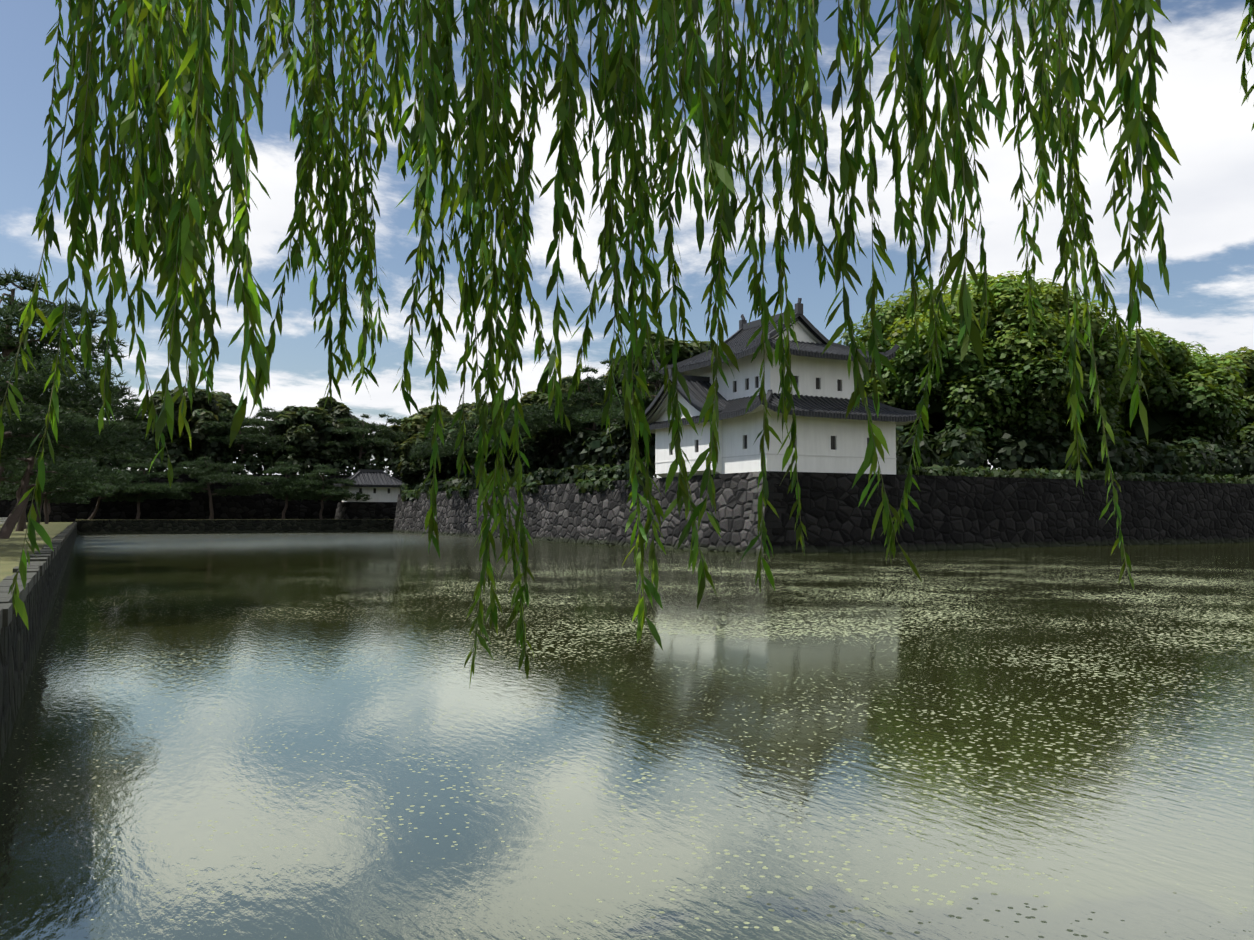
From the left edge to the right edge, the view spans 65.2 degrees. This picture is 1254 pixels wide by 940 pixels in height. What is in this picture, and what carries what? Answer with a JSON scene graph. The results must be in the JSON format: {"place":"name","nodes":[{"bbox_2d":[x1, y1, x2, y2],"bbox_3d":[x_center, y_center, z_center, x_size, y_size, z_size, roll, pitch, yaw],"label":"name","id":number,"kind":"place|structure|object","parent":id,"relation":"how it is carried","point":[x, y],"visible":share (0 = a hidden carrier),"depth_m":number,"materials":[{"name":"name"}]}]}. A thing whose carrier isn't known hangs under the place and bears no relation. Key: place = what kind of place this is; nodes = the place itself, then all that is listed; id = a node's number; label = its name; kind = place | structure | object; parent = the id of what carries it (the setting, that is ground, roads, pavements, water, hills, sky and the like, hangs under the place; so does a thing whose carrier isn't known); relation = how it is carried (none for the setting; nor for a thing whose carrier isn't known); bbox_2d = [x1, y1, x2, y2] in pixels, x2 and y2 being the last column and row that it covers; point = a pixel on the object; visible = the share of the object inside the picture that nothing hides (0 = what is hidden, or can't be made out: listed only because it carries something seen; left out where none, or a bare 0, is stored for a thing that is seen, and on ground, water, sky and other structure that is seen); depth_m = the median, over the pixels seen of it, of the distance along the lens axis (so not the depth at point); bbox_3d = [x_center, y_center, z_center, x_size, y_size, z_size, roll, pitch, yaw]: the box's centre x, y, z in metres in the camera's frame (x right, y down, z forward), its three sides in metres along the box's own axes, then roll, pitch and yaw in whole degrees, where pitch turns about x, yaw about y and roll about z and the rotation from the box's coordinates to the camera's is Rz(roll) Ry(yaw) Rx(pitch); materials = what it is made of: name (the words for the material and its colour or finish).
{"place":"outdoors","nodes":[
{"label":"outdoors","id":0,"kind":"place"},
{"bbox_2d":[0,522,76,764],"bbox_3d":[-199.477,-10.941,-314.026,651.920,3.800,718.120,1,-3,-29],"label":"bank stone","id":1,"kind":"object","parent":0,"point":[20,643],"depth_m":19.99,"materials":[{"name":"grey stone"}]},
{"bbox_2d":[1,416,43,460],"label":"pine","id":2,"kind":"object","parent":1,"relation":"on","point":[29,453],"visible":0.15,"depth_m":38.13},
{"bbox_2d":[0,521,76,633],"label":"bank coping stones","id":3,"kind":"object","parent":1,"relation":"on","point":[36,569],"visible":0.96,"depth_m":20.17,"materials":[{"name":"grey stone"}]},
{"bbox_2d":[0,493,90,523],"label":"pine","id":4,"kind":"object","parent":1,"relation":"on","point":[79,500],"depth_m":127.66,"materials":[{"name":"green plant"}]},
{"bbox_2d":[0,396,94,483],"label":"pine","id":5,"kind":"object","parent":1,"relation":"on","point":[7,473],"depth_m":62.54,"materials":[{"name":"green plant"}]},
{"bbox_2d":[0,485,95,508],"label":"pine","id":6,"kind":"object","parent":1,"relation":"on","point":[5,492],"depth_m":113.39,"materials":[{"name":"green plant"}]},
{"bbox_2d":[6,457,99,528],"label":"pine","id":7,"kind":"object","parent":1,"relation":"on","point":[26,504],"depth_m":86.38,"materials":[{"name":"plant"}]},
{"bbox_2d":[5,458,105,530],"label":"pine","id":8,"kind":"object","parent":1,"relation":"on","point":[52,487],"depth_m":74.42,"materials":[{"name":"green plant"}]},
{"bbox_2d":[29,493,86,518],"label":"pine","id":9,"kind":"object","parent":1,"relation":"on","point":[48,508],"depth_m":140.25,"materials":[{"name":"plant"}]},
{"bbox_2d":[0,455,119,523],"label":"pine","id":10,"kind":"object","parent":1,"relation":"on","point":[5,484],"depth_m":100.46,"materials":[{"name":"green plant"}]},
{"bbox_2d":[0,386,133,538],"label":"pine","id":11,"kind":"object","parent":1,"relation":"on","point":[106,478],"depth_m":54.04,"materials":[{"name":"green plant"}]},
{"bbox_2d":[0,319,145,461],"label":"pine","id":12,"kind":"object","parent":1,"relation":"on","point":[36,418],"depth_m":40.09,"materials":[{"name":"green plant"}]},
{"bbox_2d":[0,268,167,466],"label":"pine","id":13,"kind":"object","parent":1,"relation":"on","point":[32,380],"depth_m":31.66,"materials":[{"name":"green plant"}]},
{"bbox_2d":[342,485,399,501],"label":"gate walls","id":14,"kind":"structure","parent":0,"point":[381,494],"depth_m":173.07,"materials":[{"name":"white paint"}]},
{"bbox_2d":[334,472,401,486],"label":"gate roof tiles","id":15,"kind":"object","parent":14,"relation":"on","point":[372,485],"visible":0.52,"depth_m":173.17,"materials":[{"name":"grey tile"}]},
{"bbox_2d":[334,469,403,484],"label":"gate roof ridges","id":16,"kind":"object","parent":15,"relation":"on","point":[355,475],"visible":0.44,"depth_m":174.36,"materials":[{"name":"grey tile"}]},
{"bbox_2d":[0,532,1253,939],"bbox_3d":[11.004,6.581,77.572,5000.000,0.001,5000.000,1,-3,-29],"label":"moat water","id":17,"kind":"structure","parent":0,"point":[266,736],"depth_m":13.03,"materials":[{"name":"green liquid"}]},
{"bbox_2d":[0,0,1253,688],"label":"willow","id":18,"kind":"object","parent":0,"point":[186,248],"depth_m":2.76,"materials":[{"name":"green plant"}]},
{"bbox_2d":[0,0,1253,477],"label":"sky","id":19,"kind":"structure","parent":0,"point":[1209,226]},
{"bbox_2d":[659,392,698,418],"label":"gable wall","id":20,"kind":"structure","parent":0,"point":[686,404],"depth_m":87.96,"materials":[{"name":"white paint"}]},
{"bbox_2d":[657,410,895,477],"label":"keep walls","id":21,"kind":"structure","parent":0,"point":[814,435],"depth_m":81.53,"materials":[{"name":"paint"}]},
{"bbox_2d":[684,350,862,400],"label":"keep walls","id":22,"kind":"structure","parent":21,"relation":"on","point":[807,371],"depth_m":84.20,"materials":[{"name":"paint"}]},
{"bbox_2d":[656,318,895,374],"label":"keep roof tiles","id":23,"kind":"object","parent":22,"relation":"on","point":[682,370],"visible":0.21,"depth_m":83.92,"materials":[{"name":"grey tile"}]},
{"bbox_2d":[652,298,899,369],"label":"keep roof ridges","id":24,"kind":"object","parent":22,"relation":"on","point":[734,344],"visible":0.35,"depth_m":87.13,"materials":[{"name":"grey tile"}]},
{"bbox_2d":[770,319,815,343],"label":"keep gable walls","id":25,"kind":"structure","parent":24,"relation":"attached to","point":[802,335],"depth_m":86.88,"materials":[{"name":"paint"}]},
{"bbox_2d":[735,376,839,391],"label":"windows","id":26,"kind":"structure","parent":22,"relation":"attached to","point":[795,378],"depth_m":84.45,"materials":[{"name":"black"}]},
{"bbox_2d":[734,376,840,391],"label":"window frames","id":27,"kind":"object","parent":26,"relation":"attached to","point":[794,376],"visible":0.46,"depth_m":84.15,"materials":[{"name":"grey wood"}]},
{"bbox_2d":[655,453,896,462],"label":"wall trim","id":28,"kind":"structure","parent":21,"relation":"attached to","point":[783,454],"depth_m":81.90,"materials":[{"name":"grey paint"}]},
{"bbox_2d":[629,390,929,424],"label":"keep roof ridges","id":29,"kind":"object","parent":21,"relation":"on","point":[732,407],"visible":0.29,"depth_m":82.65,"materials":[{"name":"grey tile"}]},
{"bbox_2d":[639,369,727,421],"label":"dormer roof ridges","id":30,"kind":"object","parent":29,"relation":"on","point":[698,403],"visible":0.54,"depth_m":87.59,"materials":[{"name":"grey tile"}]},
{"bbox_2d":[639,394,921,432],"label":"roof eaves","id":31,"kind":"object","parent":21,"relation":"on","point":[898,420],"visible":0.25,"depth_m":81.08,"materials":[{"name":"grey tile"}]},
{"bbox_2d":[646,379,726,423],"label":"keep dormer roof tiles","id":32,"kind":"object","parent":31,"relation":"on","point":[658,413],"visible":0.12,"depth_m":88.91,"materials":[{"name":"grey tile"}]},
{"bbox_2d":[745,435,867,449],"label":"windows","id":33,"kind":"structure","parent":21,"relation":"attached to","point":[795,442],"depth_m":82.03,"materials":[{"name":"black"}]},
{"bbox_2d":[744,435,868,449],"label":"window frames","id":34,"kind":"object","parent":33,"relation":"attached to","point":[833,438],"visible":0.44,"depth_m":81.88,"materials":[{"name":"wood"}]},
{"label":"ground surface","id":35,"kind":"structure","parent":0,"visible":0},
{"bbox_2d":[0,472,402,521],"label":"hedge","id":36,"kind":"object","parent":35,"relation":"on","point":[262,506],"depth_m":165.37,"materials":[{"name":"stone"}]},
{"bbox_2d":[68,408,106,462],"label":"tree","id":37,"kind":"object","parent":36,"relation":"on","point":[90,416],"visible":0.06,"depth_m":181.62,"materials":[{"name":"green plant"}]},
{"bbox_2d":[96,398,179,444],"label":"pine","id":38,"kind":"object","parent":36,"relation":"attached to","point":[133,425],"depth_m":166.08,"materials":[{"name":"green plant"}]},
{"bbox_2d":[121,386,230,467],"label":"tree","id":39,"kind":"object","parent":36,"relation":"on","point":[200,414],"depth_m":172.01,"materials":[{"name":"green plant"}]},
{"bbox_2d":[174,391,248,472],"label":"tree","id":40,"kind":"object","parent":36,"relation":"on","point":[224,399],"visible":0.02,"depth_m":190.49,"materials":[{"name":"green plant"}]},
{"bbox_2d":[72,434,403,476],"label":"trees","id":41,"kind":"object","parent":36,"relation":"on","point":[251,461],"depth_m":174.74,"materials":[{"name":"green plant"}]},
{"bbox_2d":[66,406,142,440],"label":"pine","id":42,"kind":"object","parent":41,"relation":"on","point":[121,426],"depth_m":156.77,"materials":[{"name":"green plant"}]},
{"bbox_2d":[197,411,305,464],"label":"pine","id":43,"kind":"object","parent":41,"relation":"attached to","point":[244,437],"depth_m":172.50,"materials":[{"name":"green plant"}]},
{"bbox_2d":[231,407,309,474],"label":"pine","id":44,"kind":"object","parent":41,"relation":"on","point":[267,413],"depth_m":179.20,"materials":[{"name":"green plant"}]},
{"bbox_2d":[265,406,352,471],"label":"tree","id":45,"kind":"object","parent":36,"relation":"on","point":[302,425],"depth_m":180.11,"materials":[{"name":"green plant"}]},
{"bbox_2d":[283,396,369,468],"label":"tree","id":46,"kind":"object","parent":36,"relation":"attached to","point":[336,409],"depth_m":202.34,"materials":[{"name":"green plant"}]},
{"bbox_2d":[316,413,396,471],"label":"pine","id":47,"kind":"object","parent":36,"relation":"attached to","point":[360,440],"depth_m":182.97,"materials":[{"name":"green plant"}]},
{"bbox_2d":[350,413,412,447],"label":"pine","id":48,"kind":"object","parent":36,"relation":"attached to","point":[401,435],"depth_m":191.60,"materials":[{"name":"green plant"}]},
{"bbox_2d":[381,405,452,472],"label":"tree","id":49,"kind":"object","parent":36,"relation":"on","point":[413,424],"visible":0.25,"depth_m":190.28,"materials":[{"name":"green plant"}]},
{"bbox_2d":[452,401,487,421],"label":"tree","id":50,"kind":"object","parent":36,"relation":"on","point":[468,407],"visible":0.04,"depth_m":202.81,"materials":[{"name":"green plant"}]},
{"bbox_2d":[75,519,393,534],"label":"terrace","id":51,"kind":"structure","parent":35,"relation":"on","point":[164,526],"depth_m":155.70,"materials":[{"name":"stone"}]},
{"bbox_2d":[67,469,145,519],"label":"pine tree","id":52,"kind":"object","parent":51,"relation":"on","point":[128,497],"depth_m":154.05,"materials":[{"name":"green plant"}]},
{"bbox_2d":[108,458,192,519],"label":"pine tree","id":53,"kind":"object","parent":51,"relation":"attached to","point":[161,490],"depth_m":154.63,"materials":[{"name":"green plant"}]},
{"bbox_2d":[157,456,259,518],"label":"pine tree","id":54,"kind":"object","parent":51,"relation":"attached to","point":[214,476],"depth_m":160.07,"materials":[{"name":"green plant"}]},
{"bbox_2d":[225,461,325,518],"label":"pine tree","id":55,"kind":"object","parent":51,"relation":"attached to","point":[273,487],"depth_m":163.33,"materials":[{"name":"green plant"}]},
{"bbox_2d":[272,464,371,518],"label":"pine tree","id":56,"kind":"object","parent":51,"relation":"attached to","point":[337,492],"depth_m":165.72,"materials":[{"name":"green plant"}]},
{"bbox_2d":[334,502,396,518],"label":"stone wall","id":57,"kind":"structure","parent":51,"relation":"on","point":[365,510],"depth_m":171.64,"materials":[{"name":"grey stone"}]},
{"bbox_2d":[393,471,1253,552],"bbox_3d":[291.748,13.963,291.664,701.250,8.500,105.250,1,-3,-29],"label":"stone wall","id":58,"kind":"structure","parent":35,"relation":"on","point":[961,512],"depth_m":92.41,"materials":[{"name":"grey stone"}]},
{"bbox_2d":[397,431,442,484],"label":"tree","id":59,"kind":"object","parent":58,"relation":"on","point":[409,470],"depth_m":163.37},
{"bbox_2d":[409,417,459,477],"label":"pine","id":60,"kind":"object","parent":58,"relation":"attached to","point":[445,433],"depth_m":152.28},
{"bbox_2d":[415,416,457,479],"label":"tree","id":61,"kind":"object","parent":58,"relation":"on","point":[425,463],"depth_m":155.92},
{"bbox_2d":[411,415,487,456],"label":"pine","id":62,"kind":"object","parent":58,"relation":"attached to","point":[447,447],"depth_m":137.76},
{"bbox_2d":[445,401,505,473],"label":"tree","id":63,"kind":"object","parent":58,"relation":"on","point":[470,417],"visible":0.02,"depth_m":147.94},
{"bbox_2d":[464,402,521,476],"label":"tree","id":64,"kind":"object","parent":58,"relation":"on","point":[471,455],"depth_m":134.40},
{"bbox_2d":[464,396,564,471],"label":"pine","id":65,"kind":"object","parent":58,"relation":"attached to","point":[470,446],"depth_m":128.53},
{"bbox_2d":[400,425,656,501],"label":"bushes","id":66,"kind":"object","parent":58,"relation":"on","point":[585,462],"depth_m":115.25,"materials":[{"name":"green plant"}]},
{"bbox_2d":[504,375,608,469],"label":"tree","id":67,"kind":"object","parent":58,"relation":"on","point":[536,447],"depth_m":122.30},
{"bbox_2d":[506,359,622,426],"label":"pine","id":68,"kind":"object","parent":58,"relation":"attached to","point":[568,407],"depth_m":115.56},
{"bbox_2d":[490,364,649,446],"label":"pine","id":69,"kind":"object","parent":58,"relation":"attached to","point":[590,397],"depth_m":115.42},
{"bbox_2d":[572,386,651,459],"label":"tree","id":70,"kind":"object","parent":58,"relation":"on","point":[597,403],"depth_m":137.70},
{"bbox_2d":[570,347,668,425],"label":"pine","id":71,"kind":"object","parent":58,"relation":"attached to","point":[591,415],"depth_m":97.02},
{"bbox_2d":[603,331,692,464],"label":"tree","id":72,"kind":"object","parent":58,"relation":"attached to","point":[620,436],"depth_m":103.92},
{"bbox_2d":[644,339,710,444],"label":"tree","id":73,"kind":"object","parent":58,"relation":"on","point":[694,348],"visible":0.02,"depth_m":119.09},
{"bbox_2d":[655,411,721,473],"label":"keep bay walls","id":74,"kind":"structure","parent":58,"relation":"on","point":[663,439],"depth_m":87.19,"materials":[{"name":"white paint"}]},
{"bbox_2d":[656,470,721,477],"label":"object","id":75,"kind":"object","parent":74,"relation":"attached to","point":[662,475],"visible":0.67,"depth_m":87.06,"materials":[{"name":"grey stone"}]},
{"bbox_2d":[748,471,785,553],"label":"corner stones","id":76,"kind":"object","parent":58,"relation":"attached to","point":[772,481],"visible":0.48,"depth_m":77.62,"materials":[{"name":"grey stone"}]},
{"bbox_2d":[864,389,891,405],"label":"tree","id":77,"kind":"object","parent":58,"relation":"on","point":[883,398],"depth_m":107.57,"materials":[{"name":"green plant"}]},
{"bbox_2d":[837,271,1142,474],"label":"tree","id":78,"kind":"object","parent":58,"relation":"attached to","point":[1020,382],"depth_m":104.26,"materials":[{"name":"green plant"}]},
{"bbox_2d":[896,423,1253,483],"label":"wall top shrubs","id":79,"kind":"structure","parent":58,"relation":"on","point":[1216,465],"depth_m":103.00,"materials":[{"name":"green plant"}]},
{"bbox_2d":[997,318,1248,479],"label":"tree","id":80,"kind":"object","parent":58,"relation":"attached to","point":[1195,394],"depth_m":124.16,"materials":[{"name":"green plant"}]},
{"bbox_2d":[1216,346,1253,459],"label":"tree","id":81,"kind":"object","parent":58,"relation":"attached to","point":[1244,432],"depth_m":141.34,"materials":[{"name":"green plant"}]}
]}

